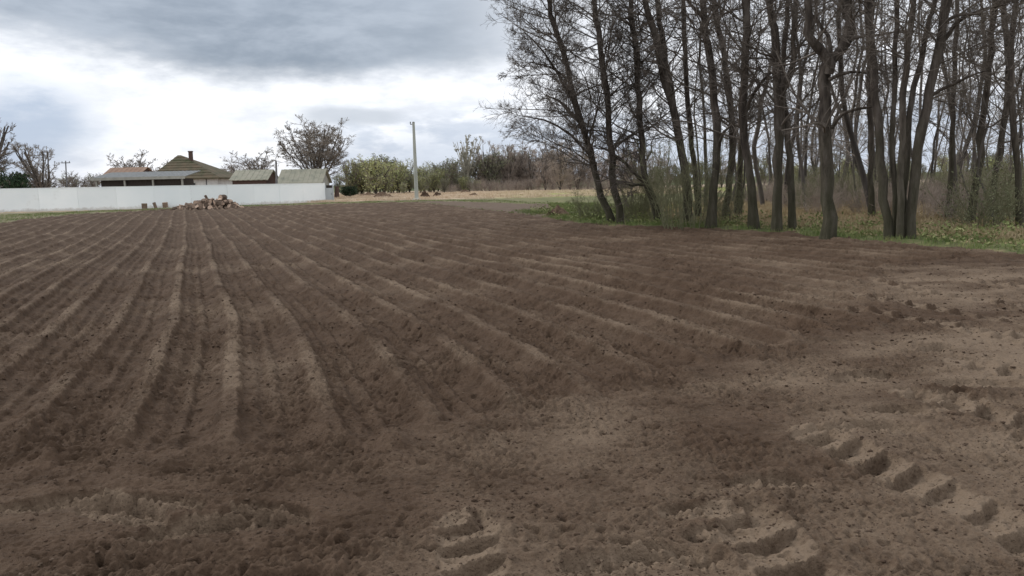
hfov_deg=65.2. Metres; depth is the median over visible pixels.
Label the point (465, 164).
poplar tree
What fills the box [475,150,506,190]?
dull tree
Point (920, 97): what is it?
slender tree
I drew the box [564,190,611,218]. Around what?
green bush
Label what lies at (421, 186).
budding tree
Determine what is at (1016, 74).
slender tree
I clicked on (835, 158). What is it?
dull tree
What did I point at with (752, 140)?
slender tree
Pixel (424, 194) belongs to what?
earth heap
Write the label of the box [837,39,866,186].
slender tree
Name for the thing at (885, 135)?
slender tree
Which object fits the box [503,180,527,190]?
thicket
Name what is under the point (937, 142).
slender tree
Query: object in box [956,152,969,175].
dull tree
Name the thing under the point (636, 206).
sapling clump
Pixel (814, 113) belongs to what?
slender tree
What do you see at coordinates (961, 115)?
slender tree
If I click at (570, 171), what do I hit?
bare tree
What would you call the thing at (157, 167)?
bare tree
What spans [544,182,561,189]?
thicket
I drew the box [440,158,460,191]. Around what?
dull tree
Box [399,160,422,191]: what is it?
budding tree
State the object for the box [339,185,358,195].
evergreen bush
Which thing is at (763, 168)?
dull tree
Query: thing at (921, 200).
brown brushwood
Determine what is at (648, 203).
sapling clump
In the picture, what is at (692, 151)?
alder tree
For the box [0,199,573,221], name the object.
field edge grass
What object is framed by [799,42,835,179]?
slender tree
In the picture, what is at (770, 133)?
slender tree
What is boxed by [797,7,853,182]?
slender tree
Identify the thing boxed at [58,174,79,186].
dull tree
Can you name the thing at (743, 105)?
alder tree
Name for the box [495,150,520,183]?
bare tree
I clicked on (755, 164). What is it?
slender tree
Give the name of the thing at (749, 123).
slender tree
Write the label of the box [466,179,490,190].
thicket
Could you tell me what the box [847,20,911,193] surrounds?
slender tree
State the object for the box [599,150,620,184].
bare tree
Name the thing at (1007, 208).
green bush
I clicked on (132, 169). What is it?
outbuilding
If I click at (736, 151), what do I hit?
slender tree
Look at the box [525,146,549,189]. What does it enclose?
bare tree
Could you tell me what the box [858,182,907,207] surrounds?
brown brushwood
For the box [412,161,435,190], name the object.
budding tree
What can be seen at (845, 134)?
slender tree
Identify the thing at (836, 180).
sapling clump
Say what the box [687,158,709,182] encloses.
budding tree
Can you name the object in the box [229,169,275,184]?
shed
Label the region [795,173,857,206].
brown brushwood
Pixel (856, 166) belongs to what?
slender tree
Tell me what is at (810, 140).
slender tree
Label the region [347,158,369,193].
budding tree
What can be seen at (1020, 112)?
slender tree
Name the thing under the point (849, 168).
budding tree
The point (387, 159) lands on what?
dull tree
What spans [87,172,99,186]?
dull tree
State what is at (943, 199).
brown brushwood
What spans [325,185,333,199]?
grey gate
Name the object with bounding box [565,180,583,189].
thicket
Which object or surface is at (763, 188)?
brown brushwood
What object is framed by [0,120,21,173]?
bare tree
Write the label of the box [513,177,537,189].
thicket
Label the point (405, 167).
budding tree
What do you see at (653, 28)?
alder tree
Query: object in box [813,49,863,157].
slender tree
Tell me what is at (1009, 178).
sapling clump
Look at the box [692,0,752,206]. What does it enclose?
slender tree
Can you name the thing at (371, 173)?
budding tree
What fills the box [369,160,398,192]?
budding tree
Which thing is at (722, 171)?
bare tree
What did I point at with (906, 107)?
slender tree
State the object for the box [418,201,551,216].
bare plot
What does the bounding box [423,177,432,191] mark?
dull tree
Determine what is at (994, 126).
slender tree
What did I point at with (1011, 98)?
alder tree
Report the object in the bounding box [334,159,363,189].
budding tree
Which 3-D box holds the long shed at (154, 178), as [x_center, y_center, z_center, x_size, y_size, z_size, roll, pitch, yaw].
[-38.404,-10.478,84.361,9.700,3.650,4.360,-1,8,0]
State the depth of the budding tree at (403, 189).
126.78 m
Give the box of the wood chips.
[123,206,256,210]
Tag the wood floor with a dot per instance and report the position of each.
(865, 219)
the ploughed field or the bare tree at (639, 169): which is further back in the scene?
the bare tree at (639, 169)
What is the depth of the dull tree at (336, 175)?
214.98 m
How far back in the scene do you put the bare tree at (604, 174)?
136.24 m
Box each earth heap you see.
[373,192,391,196]
[420,190,428,196]
[551,205,568,214]
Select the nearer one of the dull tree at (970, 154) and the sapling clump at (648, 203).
the sapling clump at (648, 203)
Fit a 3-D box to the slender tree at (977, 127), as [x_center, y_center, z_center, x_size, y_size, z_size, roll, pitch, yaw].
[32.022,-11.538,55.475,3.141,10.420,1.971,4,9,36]
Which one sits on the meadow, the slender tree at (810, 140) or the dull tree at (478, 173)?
the dull tree at (478, 173)
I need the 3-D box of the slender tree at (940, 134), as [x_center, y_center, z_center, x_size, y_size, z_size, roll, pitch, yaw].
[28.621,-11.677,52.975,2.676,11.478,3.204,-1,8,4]
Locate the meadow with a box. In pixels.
[0,172,1014,222]
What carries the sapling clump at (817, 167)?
on the wood floor
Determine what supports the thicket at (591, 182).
on the meadow
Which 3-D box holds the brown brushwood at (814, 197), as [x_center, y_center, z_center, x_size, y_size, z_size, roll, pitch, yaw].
[11.796,-3.325,30.324,1.932,1.268,2.147,-2,8,-4]
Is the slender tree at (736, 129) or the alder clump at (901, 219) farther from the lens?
the slender tree at (736, 129)
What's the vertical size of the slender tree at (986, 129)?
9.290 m
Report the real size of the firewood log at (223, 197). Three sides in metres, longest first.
0.526 x 0.505 x 0.474 m
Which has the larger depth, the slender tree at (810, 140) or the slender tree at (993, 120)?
the slender tree at (993, 120)
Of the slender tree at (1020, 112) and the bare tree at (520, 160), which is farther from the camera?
the bare tree at (520, 160)
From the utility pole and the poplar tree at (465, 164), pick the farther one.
the poplar tree at (465, 164)
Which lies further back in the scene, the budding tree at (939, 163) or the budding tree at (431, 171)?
the budding tree at (939, 163)
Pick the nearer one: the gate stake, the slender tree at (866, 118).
the slender tree at (866, 118)
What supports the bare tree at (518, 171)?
on the meadow
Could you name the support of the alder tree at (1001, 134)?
on the wood floor
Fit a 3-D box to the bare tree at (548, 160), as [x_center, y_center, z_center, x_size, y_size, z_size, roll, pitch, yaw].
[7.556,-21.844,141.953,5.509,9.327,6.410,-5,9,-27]
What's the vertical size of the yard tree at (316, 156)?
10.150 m
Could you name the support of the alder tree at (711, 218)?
on the grass verge
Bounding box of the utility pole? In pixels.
[410,122,419,199]
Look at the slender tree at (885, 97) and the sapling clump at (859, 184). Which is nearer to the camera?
the sapling clump at (859, 184)
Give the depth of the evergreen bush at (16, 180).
78.64 m
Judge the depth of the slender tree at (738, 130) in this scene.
62.20 m
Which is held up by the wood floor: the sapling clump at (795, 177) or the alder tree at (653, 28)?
the sapling clump at (795, 177)
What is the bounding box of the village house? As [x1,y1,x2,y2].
[157,151,232,185]
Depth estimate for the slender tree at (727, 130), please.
56.70 m
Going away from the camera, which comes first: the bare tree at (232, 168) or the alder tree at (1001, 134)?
the alder tree at (1001, 134)
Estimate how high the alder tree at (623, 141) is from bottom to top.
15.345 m
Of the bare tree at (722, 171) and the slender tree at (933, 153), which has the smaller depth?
the slender tree at (933, 153)
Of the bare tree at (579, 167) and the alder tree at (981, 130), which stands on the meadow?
the bare tree at (579, 167)
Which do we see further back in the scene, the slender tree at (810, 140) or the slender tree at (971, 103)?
the slender tree at (810, 140)
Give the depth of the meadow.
69.33 m
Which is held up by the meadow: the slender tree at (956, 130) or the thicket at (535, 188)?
the thicket at (535, 188)
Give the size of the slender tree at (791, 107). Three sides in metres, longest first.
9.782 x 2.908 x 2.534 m
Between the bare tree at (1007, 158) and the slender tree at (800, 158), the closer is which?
the slender tree at (800, 158)
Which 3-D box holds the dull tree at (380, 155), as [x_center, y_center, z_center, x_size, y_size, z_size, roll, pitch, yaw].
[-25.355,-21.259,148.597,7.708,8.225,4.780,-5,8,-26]
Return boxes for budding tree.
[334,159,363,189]
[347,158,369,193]
[357,156,399,193]
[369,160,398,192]
[385,161,410,192]
[387,177,399,192]
[396,158,411,192]
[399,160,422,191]
[400,182,406,192]
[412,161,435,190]
[413,177,427,192]
[420,164,438,191]
[424,170,442,191]
[436,167,446,189]
[458,176,469,189]
[465,175,474,190]
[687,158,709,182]
[734,161,758,184]
[794,162,803,179]
[837,157,857,177]
[931,154,948,176]
[985,155,1009,171]
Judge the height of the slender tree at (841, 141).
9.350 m
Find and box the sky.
[0,0,1023,187]
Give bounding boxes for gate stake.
[334,186,338,197]
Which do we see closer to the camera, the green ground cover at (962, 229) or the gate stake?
the green ground cover at (962, 229)
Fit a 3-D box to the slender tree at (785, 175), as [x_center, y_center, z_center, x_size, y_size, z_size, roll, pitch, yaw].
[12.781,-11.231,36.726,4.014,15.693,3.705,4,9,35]
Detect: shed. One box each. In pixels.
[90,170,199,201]
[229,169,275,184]
[278,168,331,196]
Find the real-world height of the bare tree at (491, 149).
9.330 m
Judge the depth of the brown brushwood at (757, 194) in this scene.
43.18 m
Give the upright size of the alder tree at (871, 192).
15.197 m
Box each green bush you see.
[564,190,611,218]
[605,184,661,217]
[919,150,1023,229]
[953,144,1023,219]
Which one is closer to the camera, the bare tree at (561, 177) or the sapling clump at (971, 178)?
the sapling clump at (971, 178)
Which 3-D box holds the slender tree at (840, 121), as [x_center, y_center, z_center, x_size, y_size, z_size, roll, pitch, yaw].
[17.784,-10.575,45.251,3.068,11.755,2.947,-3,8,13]
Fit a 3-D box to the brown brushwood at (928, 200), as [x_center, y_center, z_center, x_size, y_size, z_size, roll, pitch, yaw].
[13.625,-3.064,26.902,3.003,1.773,2.703,-1,8,2]
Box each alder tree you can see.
[473,0,650,222]
[520,0,697,222]
[556,0,718,224]
[588,0,718,221]
[606,1,760,217]
[631,0,773,227]
[649,0,816,228]
[662,0,807,219]
[673,0,815,213]
[677,0,883,231]
[700,0,866,229]
[787,0,937,216]
[854,0,1011,217]
[902,0,1023,216]
[919,0,1023,223]
[920,0,1023,227]
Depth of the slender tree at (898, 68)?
63.73 m
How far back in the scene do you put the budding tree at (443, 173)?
142.95 m
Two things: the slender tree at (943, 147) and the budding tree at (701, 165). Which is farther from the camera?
the budding tree at (701, 165)
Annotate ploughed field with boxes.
[0,202,1023,575]
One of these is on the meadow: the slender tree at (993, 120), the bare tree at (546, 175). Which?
the bare tree at (546, 175)
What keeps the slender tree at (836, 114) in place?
on the wood floor
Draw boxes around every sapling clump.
[606,128,742,229]
[606,160,666,220]
[634,159,707,220]
[686,168,761,223]
[760,160,809,194]
[782,181,819,209]
[794,175,819,196]
[799,163,866,204]
[807,164,839,185]
[838,163,890,208]
[923,169,948,187]
[930,160,1000,201]
[987,155,1023,205]
[1002,160,1023,191]
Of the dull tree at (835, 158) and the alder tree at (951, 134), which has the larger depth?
the dull tree at (835, 158)
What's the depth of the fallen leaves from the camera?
22.85 m
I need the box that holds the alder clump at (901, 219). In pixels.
[811,0,1023,238]
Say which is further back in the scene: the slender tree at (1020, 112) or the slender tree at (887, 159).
the slender tree at (1020, 112)
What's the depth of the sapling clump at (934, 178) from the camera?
40.98 m
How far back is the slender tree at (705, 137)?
37.71 m
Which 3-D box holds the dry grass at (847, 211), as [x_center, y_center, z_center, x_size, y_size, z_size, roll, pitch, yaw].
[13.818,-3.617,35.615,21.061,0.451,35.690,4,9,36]
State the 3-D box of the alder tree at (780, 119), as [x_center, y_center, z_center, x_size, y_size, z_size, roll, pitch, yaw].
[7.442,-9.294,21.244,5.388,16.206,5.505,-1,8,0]
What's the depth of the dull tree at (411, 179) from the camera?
137.35 m
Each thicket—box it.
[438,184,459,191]
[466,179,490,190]
[474,177,502,190]
[486,181,506,190]
[493,181,515,190]
[503,178,528,190]
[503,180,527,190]
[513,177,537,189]
[525,180,538,189]
[529,178,555,189]
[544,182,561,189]
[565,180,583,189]
[573,177,594,189]
[582,177,608,188]
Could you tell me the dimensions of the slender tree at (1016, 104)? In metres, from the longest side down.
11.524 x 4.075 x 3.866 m
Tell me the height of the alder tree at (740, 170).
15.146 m
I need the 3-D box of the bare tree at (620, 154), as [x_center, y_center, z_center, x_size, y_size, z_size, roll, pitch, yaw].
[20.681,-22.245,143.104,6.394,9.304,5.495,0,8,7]
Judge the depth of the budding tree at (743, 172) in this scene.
127.27 m
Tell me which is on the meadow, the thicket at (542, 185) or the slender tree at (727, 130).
the thicket at (542, 185)
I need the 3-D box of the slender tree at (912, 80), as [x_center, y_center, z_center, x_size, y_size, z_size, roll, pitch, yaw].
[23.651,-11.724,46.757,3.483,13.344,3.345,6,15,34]
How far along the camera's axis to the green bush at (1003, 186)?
23.60 m
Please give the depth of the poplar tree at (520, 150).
148.51 m
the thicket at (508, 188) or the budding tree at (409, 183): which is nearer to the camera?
the thicket at (508, 188)
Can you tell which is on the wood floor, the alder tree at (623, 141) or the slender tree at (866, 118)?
the slender tree at (866, 118)
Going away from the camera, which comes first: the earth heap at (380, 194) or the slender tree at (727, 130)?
the slender tree at (727, 130)
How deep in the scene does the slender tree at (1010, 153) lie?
44.67 m
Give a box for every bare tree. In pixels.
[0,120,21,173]
[8,139,65,188]
[59,171,89,186]
[76,173,102,187]
[107,149,155,169]
[144,159,167,171]
[220,157,250,172]
[229,147,278,169]
[471,139,500,190]
[487,140,516,188]
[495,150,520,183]
[502,141,535,184]
[508,147,535,187]
[514,149,541,188]
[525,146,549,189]
[531,149,556,189]
[536,141,566,184]
[541,138,579,189]
[557,148,579,189]
[563,142,598,189]
[581,155,599,188]
[588,151,608,182]
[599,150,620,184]
[617,139,637,186]
[622,134,653,187]
[646,146,669,178]
[663,156,678,182]
[710,151,727,187]
[1003,148,1013,172]
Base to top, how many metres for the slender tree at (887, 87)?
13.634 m
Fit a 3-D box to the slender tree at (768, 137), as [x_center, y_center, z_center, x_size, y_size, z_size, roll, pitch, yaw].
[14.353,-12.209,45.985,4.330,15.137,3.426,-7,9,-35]
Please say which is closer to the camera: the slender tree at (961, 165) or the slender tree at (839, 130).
the slender tree at (961, 165)
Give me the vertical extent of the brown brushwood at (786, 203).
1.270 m
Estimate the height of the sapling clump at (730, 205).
2.014 m
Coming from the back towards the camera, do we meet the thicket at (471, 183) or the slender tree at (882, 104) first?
the thicket at (471, 183)
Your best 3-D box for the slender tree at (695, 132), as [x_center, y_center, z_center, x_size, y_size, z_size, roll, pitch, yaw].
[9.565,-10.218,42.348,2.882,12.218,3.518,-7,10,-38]
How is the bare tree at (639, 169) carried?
on the meadow
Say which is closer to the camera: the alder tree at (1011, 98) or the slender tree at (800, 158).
the alder tree at (1011, 98)
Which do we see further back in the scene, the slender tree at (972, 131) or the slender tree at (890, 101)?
the slender tree at (890, 101)
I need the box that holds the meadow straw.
[307,188,723,202]
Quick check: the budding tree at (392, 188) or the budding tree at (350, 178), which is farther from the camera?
the budding tree at (392, 188)
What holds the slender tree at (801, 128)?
on the wood floor
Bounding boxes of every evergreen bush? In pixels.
[0,167,34,188]
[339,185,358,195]
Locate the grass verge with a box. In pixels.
[551,203,1023,253]
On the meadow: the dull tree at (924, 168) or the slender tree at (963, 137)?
the dull tree at (924, 168)
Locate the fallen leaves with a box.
[614,202,1023,245]
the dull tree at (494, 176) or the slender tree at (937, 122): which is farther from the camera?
the dull tree at (494, 176)
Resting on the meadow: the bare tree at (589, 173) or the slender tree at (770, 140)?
the bare tree at (589, 173)
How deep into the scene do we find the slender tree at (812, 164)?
59.28 m
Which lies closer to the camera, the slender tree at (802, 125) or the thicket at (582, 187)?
the slender tree at (802, 125)
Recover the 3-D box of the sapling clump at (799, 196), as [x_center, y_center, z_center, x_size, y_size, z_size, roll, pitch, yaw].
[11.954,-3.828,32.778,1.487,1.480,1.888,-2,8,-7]
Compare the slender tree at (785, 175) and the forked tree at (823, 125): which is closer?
the forked tree at (823, 125)
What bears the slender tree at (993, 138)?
on the wood floor
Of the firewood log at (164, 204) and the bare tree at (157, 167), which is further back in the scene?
the bare tree at (157, 167)
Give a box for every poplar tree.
[453,135,481,181]
[498,144,522,187]
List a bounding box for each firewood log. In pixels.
[141,203,146,208]
[162,202,167,207]
[218,194,226,199]
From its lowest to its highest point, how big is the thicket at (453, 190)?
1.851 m
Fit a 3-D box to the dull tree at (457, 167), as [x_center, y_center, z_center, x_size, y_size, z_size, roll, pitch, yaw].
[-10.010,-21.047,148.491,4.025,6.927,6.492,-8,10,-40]
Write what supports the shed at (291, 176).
on the meadow
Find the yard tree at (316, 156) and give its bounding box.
[269,114,363,176]
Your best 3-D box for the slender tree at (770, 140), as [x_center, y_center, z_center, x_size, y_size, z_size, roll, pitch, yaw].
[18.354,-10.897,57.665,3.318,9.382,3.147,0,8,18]
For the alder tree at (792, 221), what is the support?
on the grass verge
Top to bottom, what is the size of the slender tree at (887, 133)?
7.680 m
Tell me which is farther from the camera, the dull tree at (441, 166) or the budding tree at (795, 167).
the dull tree at (441, 166)
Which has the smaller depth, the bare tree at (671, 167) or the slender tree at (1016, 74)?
the slender tree at (1016, 74)
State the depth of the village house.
96.44 m
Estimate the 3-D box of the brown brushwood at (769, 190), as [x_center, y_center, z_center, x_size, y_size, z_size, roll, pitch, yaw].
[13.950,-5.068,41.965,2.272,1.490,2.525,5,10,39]
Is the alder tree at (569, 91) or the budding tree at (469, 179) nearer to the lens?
the alder tree at (569, 91)
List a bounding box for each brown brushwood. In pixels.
[742,176,773,200]
[744,184,768,201]
[762,179,794,202]
[765,181,817,202]
[766,185,808,207]
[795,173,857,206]
[795,187,854,213]
[842,190,890,213]
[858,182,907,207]
[870,175,963,215]
[889,175,939,204]
[908,175,966,204]
[920,174,986,208]
[928,185,996,219]
[957,188,1000,209]
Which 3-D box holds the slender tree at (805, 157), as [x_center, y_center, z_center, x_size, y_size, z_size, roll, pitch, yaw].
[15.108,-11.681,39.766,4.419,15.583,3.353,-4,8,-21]
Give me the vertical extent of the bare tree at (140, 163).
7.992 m
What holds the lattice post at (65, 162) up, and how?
on the meadow
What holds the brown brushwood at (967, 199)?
on the wood floor
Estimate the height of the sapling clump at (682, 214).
3.424 m
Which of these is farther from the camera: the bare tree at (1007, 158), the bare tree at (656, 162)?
the bare tree at (656, 162)
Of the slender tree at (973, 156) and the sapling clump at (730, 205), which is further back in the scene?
the slender tree at (973, 156)
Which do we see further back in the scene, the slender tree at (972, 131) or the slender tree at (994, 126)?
the slender tree at (994, 126)
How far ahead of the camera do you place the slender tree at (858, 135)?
63.09 m
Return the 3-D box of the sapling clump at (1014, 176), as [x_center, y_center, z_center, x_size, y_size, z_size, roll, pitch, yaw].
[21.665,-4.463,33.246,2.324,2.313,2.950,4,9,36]
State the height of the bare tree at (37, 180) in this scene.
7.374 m
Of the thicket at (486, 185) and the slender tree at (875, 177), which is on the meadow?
the thicket at (486, 185)
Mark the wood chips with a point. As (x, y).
(187, 209)
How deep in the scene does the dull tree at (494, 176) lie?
136.20 m
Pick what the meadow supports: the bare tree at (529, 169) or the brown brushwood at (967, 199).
the bare tree at (529, 169)
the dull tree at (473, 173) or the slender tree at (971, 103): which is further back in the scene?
the dull tree at (473, 173)
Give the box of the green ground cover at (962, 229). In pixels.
[530,199,1023,249]
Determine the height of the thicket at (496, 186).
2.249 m
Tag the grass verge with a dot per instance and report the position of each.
(916, 241)
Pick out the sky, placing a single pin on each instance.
(86, 81)
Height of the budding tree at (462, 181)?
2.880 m
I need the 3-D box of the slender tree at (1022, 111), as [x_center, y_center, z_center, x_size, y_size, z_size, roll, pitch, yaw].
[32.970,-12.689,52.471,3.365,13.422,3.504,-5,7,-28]
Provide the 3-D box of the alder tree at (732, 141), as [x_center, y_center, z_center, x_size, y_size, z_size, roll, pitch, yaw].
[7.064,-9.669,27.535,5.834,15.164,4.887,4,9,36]
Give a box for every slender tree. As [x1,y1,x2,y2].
[642,3,756,205]
[667,0,726,197]
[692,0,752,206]
[703,11,785,212]
[714,1,771,200]
[721,34,755,194]
[721,57,748,162]
[723,1,793,205]
[723,89,758,201]
[726,6,765,200]
[727,55,764,168]
[737,2,800,185]
[737,65,794,200]
[751,95,785,175]
[762,0,823,202]
[763,6,835,207]
[766,0,832,187]
[770,34,809,184]
[771,3,842,170]
[771,4,852,182]
[771,46,818,169]
[792,1,838,161]
[794,3,863,157]
[796,79,838,164]
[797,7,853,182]
[798,3,873,207]
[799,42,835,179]
[802,1,898,199]
[802,10,864,178]
[806,6,844,167]
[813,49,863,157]
[832,0,879,199]
[832,0,889,195]
[832,62,848,178]
[833,34,866,169]
[837,1,893,174]
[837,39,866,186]
[837,47,866,178]
[847,2,891,153]
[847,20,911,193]
[853,82,890,163]
[857,7,926,189]
[858,0,920,187]
[861,8,914,168]
[861,66,910,187]
[865,92,898,181]
[873,0,966,150]
[877,0,1000,215]
[880,57,911,135]
[881,8,914,143]
[883,4,939,186]
[889,0,949,166]
[912,0,962,173]
[912,4,968,180]
[916,0,1022,197]
[916,0,1023,221]
[922,35,949,183]
[925,27,1004,165]
[927,26,967,176]
[930,74,957,175]
[931,70,976,167]
[932,72,975,159]
[933,3,1000,169]
[935,1,999,164]
[936,0,1016,177]
[940,6,1023,181]
[948,55,998,175]
[955,6,988,173]
[983,68,1004,166]
[985,38,1021,168]
[986,1,1023,118]
[986,2,1022,182]
[987,13,1023,173]
[987,73,1018,159]
[988,44,1023,151]
[990,20,1023,170]
[994,11,1023,172]
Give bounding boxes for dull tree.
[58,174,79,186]
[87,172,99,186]
[330,173,342,189]
[358,153,391,191]
[381,154,400,191]
[409,174,421,190]
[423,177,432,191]
[432,161,446,190]
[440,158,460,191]
[440,177,449,192]
[448,156,467,179]
[470,160,498,188]
[471,159,480,186]
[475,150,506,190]
[475,153,510,190]
[518,150,542,185]
[653,166,666,185]
[753,153,771,184]
[833,150,851,183]
[920,164,927,179]
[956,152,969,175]
[966,147,995,170]
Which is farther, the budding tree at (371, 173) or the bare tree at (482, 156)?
the bare tree at (482, 156)
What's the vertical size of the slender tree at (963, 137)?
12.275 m
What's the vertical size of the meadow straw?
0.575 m
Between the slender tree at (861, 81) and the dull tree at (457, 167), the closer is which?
the slender tree at (861, 81)
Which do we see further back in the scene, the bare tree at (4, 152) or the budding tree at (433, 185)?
the budding tree at (433, 185)
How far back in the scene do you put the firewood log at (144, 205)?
68.16 m
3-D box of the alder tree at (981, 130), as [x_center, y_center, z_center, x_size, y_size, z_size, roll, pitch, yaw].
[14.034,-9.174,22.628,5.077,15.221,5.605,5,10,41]
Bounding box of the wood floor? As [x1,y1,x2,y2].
[672,192,1023,239]
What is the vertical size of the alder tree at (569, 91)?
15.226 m
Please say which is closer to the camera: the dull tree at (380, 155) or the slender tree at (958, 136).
the slender tree at (958, 136)
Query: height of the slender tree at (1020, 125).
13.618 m
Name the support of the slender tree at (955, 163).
on the wood floor
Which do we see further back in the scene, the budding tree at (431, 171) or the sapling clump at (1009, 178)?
the budding tree at (431, 171)
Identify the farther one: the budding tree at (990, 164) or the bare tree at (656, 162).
the bare tree at (656, 162)
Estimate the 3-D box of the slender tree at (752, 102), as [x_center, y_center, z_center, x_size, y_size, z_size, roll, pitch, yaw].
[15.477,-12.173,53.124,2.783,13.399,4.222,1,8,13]
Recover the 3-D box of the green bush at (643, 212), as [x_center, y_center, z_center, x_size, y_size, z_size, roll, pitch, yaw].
[4.494,-3.466,30.816,2.899,2.197,2.483,-2,8,-8]
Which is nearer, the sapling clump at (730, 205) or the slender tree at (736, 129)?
the sapling clump at (730, 205)
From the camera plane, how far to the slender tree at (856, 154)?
29.63 m
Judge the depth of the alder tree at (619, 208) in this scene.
28.04 m
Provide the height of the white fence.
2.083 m
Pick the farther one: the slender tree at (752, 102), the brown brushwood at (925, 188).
the slender tree at (752, 102)
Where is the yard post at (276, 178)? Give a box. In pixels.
[275,161,277,183]
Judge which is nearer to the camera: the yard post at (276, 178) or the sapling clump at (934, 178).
the sapling clump at (934, 178)
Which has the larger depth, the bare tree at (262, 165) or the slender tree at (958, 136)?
the bare tree at (262, 165)
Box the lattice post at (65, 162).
[63,161,69,186]
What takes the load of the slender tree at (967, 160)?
on the wood floor
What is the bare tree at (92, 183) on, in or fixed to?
on the meadow
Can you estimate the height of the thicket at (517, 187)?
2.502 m
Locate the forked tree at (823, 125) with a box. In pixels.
[752,0,936,239]
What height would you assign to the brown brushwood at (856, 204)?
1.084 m
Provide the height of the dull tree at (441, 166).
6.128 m
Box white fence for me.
[0,183,325,211]
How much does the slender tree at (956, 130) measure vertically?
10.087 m
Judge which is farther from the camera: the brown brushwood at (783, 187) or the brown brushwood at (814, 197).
the brown brushwood at (783, 187)
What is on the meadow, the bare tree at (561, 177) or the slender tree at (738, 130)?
the bare tree at (561, 177)
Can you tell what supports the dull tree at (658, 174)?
on the meadow
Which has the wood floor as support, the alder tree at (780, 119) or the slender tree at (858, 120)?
the slender tree at (858, 120)
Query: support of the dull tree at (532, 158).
on the meadow
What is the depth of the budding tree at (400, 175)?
135.17 m
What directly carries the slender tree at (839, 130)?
on the wood floor
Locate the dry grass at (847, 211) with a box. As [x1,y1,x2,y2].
[641,198,1023,240]
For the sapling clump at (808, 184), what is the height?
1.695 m
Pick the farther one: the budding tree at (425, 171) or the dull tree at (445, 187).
the budding tree at (425, 171)
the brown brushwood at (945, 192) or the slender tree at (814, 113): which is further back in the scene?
the slender tree at (814, 113)
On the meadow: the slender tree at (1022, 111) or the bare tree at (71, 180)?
the bare tree at (71, 180)
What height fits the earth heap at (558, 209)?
0.606 m
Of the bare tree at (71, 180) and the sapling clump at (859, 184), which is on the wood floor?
the sapling clump at (859, 184)
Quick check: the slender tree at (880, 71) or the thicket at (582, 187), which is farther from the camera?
the thicket at (582, 187)
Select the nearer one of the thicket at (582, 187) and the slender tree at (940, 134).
the slender tree at (940, 134)

